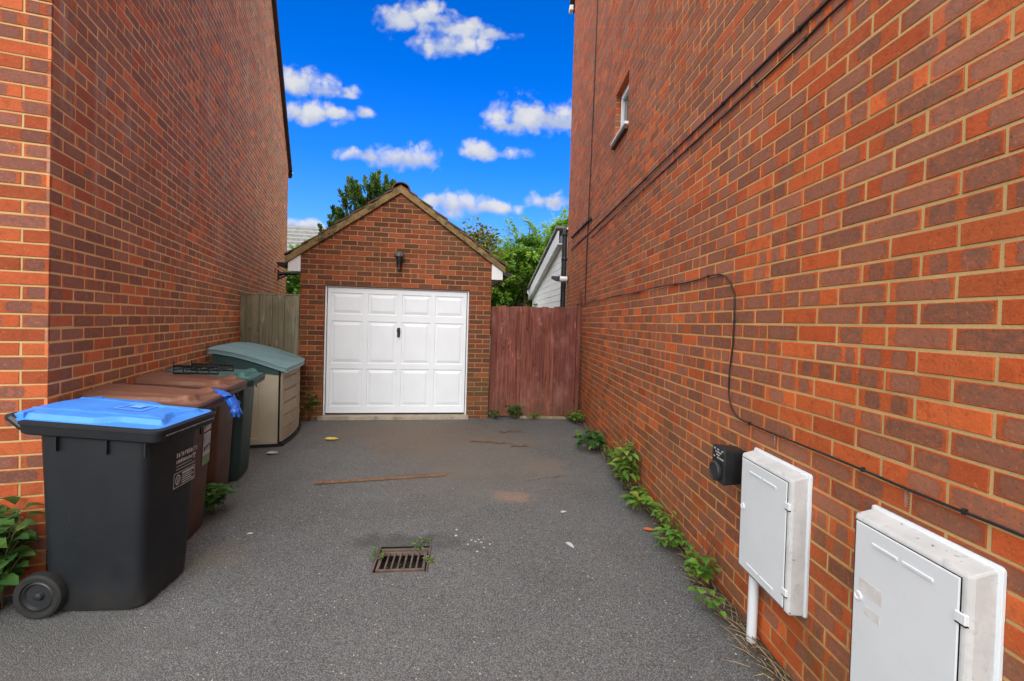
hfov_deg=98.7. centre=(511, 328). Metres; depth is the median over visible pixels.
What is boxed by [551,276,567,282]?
security light
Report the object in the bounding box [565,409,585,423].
weed
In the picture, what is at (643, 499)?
weed
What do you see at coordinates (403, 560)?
drain grate
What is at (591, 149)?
wall cable
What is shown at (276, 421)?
storage box
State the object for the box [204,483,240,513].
weed
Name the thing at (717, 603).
weed
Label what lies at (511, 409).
weed
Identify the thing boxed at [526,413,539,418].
weed
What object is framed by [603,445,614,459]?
weed
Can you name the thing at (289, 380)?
door
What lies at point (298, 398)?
door
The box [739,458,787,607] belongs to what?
door
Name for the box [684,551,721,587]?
weed
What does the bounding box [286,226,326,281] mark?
distant house
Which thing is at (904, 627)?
door
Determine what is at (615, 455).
weed
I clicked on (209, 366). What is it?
wire rack
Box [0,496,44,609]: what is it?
leafy plant
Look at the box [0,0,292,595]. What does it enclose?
brick house
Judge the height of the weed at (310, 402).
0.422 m
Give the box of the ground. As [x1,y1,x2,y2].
[377,333,490,552]
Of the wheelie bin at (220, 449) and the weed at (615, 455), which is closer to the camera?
the wheelie bin at (220, 449)
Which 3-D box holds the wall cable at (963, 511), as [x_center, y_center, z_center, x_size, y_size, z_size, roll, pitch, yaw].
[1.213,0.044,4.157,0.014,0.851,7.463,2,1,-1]
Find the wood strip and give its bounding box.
[314,474,446,483]
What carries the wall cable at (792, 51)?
attached to the brick house at (836, 198)
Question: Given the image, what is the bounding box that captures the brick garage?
[277,182,511,419]
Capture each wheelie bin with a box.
[4,396,215,618]
[79,383,225,538]
[133,371,247,494]
[162,367,264,481]
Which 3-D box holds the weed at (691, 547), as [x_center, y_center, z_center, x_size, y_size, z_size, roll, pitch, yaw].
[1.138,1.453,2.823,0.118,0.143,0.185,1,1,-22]
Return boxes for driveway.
[0,403,792,680]
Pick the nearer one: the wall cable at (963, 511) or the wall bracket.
the wall cable at (963, 511)
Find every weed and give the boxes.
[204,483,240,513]
[305,392,318,420]
[366,546,384,560]
[411,536,430,550]
[421,555,434,563]
[485,409,502,418]
[505,404,523,418]
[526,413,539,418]
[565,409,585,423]
[572,429,606,450]
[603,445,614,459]
[605,468,631,480]
[607,439,641,490]
[607,452,621,466]
[618,491,664,511]
[627,483,648,495]
[649,524,687,550]
[650,507,670,527]
[659,510,680,535]
[681,541,701,569]
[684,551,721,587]
[686,586,726,619]
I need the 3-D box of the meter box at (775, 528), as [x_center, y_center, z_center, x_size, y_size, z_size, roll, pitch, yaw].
[1.189,1.077,2.042,0.089,0.948,0.414,2,1,-1]
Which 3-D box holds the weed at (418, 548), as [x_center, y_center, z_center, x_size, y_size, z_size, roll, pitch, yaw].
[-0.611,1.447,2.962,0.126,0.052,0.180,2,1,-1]
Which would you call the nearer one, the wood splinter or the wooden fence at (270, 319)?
the wood splinter
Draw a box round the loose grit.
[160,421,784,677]
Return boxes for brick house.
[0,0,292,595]
[560,0,1023,680]
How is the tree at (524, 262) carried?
on the ground
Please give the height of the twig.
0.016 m
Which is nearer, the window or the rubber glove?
the rubber glove
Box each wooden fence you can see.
[240,292,299,355]
[488,305,580,418]
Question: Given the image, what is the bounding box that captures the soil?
[581,420,787,680]
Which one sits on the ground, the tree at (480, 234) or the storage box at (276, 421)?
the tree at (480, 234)
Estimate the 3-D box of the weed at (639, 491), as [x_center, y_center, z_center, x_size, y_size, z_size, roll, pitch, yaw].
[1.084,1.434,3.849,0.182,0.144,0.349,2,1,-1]
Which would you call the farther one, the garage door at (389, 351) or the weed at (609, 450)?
the garage door at (389, 351)
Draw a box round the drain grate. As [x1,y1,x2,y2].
[370,546,430,573]
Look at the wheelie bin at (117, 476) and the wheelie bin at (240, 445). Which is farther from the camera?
the wheelie bin at (240, 445)
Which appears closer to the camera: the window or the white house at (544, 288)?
the window
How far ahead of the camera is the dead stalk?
2.59 m
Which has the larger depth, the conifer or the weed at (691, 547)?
the conifer
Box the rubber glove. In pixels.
[214,389,242,417]
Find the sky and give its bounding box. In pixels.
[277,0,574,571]
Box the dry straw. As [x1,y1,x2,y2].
[576,420,795,680]
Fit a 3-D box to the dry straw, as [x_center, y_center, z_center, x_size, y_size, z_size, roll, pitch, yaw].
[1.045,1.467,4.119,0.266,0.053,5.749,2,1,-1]
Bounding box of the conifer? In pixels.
[317,169,395,231]
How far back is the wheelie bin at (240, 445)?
4.04 m
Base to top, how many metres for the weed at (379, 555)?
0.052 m
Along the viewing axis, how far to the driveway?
2.53 m
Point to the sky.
(467, 104)
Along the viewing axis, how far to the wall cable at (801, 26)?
2.50 m
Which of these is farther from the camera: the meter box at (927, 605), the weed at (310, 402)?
the weed at (310, 402)
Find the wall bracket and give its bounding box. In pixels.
[277,270,298,279]
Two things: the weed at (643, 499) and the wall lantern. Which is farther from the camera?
the wall lantern
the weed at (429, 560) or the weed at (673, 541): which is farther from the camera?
the weed at (673, 541)
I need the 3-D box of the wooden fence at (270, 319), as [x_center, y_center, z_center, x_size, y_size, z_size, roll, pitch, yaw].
[-3.581,0.373,6.513,0.893,1.800,0.081,2,1,-6]
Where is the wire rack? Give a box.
[173,360,233,374]
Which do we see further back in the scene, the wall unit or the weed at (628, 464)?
the weed at (628, 464)
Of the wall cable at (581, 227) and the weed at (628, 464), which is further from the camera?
the wall cable at (581, 227)
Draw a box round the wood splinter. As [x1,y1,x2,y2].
[383,472,455,475]
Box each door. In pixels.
[279,368,297,441]
[297,367,300,427]
[325,287,466,414]
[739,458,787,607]
[850,520,960,680]
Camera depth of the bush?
12.03 m
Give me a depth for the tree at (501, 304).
17.55 m
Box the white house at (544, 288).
[527,225,567,307]
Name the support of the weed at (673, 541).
on the driveway
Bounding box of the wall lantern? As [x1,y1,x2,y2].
[394,252,404,268]
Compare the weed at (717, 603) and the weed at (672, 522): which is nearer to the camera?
the weed at (717, 603)
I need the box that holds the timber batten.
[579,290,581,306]
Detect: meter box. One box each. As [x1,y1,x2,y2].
[738,447,812,643]
[849,505,1006,680]
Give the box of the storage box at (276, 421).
[208,342,304,447]
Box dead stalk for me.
[701,524,716,588]
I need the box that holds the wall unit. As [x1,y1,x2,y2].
[709,444,745,485]
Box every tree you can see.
[462,215,515,290]
[487,206,568,317]
[490,241,537,334]
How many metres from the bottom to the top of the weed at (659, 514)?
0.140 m
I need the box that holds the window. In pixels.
[611,83,628,149]
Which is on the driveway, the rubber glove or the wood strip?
the wood strip
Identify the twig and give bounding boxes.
[470,440,513,443]
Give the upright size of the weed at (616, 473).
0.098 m
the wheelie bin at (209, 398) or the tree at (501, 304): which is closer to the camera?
the wheelie bin at (209, 398)
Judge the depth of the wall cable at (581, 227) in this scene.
7.41 m
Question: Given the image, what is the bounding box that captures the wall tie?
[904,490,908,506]
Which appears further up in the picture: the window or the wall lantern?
the window
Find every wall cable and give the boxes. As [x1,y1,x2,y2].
[571,0,830,249]
[571,217,591,237]
[577,274,1023,537]
[585,0,597,302]
[591,0,847,237]
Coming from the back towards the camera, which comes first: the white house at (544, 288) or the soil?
the white house at (544, 288)
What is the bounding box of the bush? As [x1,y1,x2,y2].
[286,239,305,295]
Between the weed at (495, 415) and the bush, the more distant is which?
the bush
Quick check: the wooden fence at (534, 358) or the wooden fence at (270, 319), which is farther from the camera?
the wooden fence at (534, 358)
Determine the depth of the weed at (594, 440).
5.31 m
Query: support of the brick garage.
on the driveway
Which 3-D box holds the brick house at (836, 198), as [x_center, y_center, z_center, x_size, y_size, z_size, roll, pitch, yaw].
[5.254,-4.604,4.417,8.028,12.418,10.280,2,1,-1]

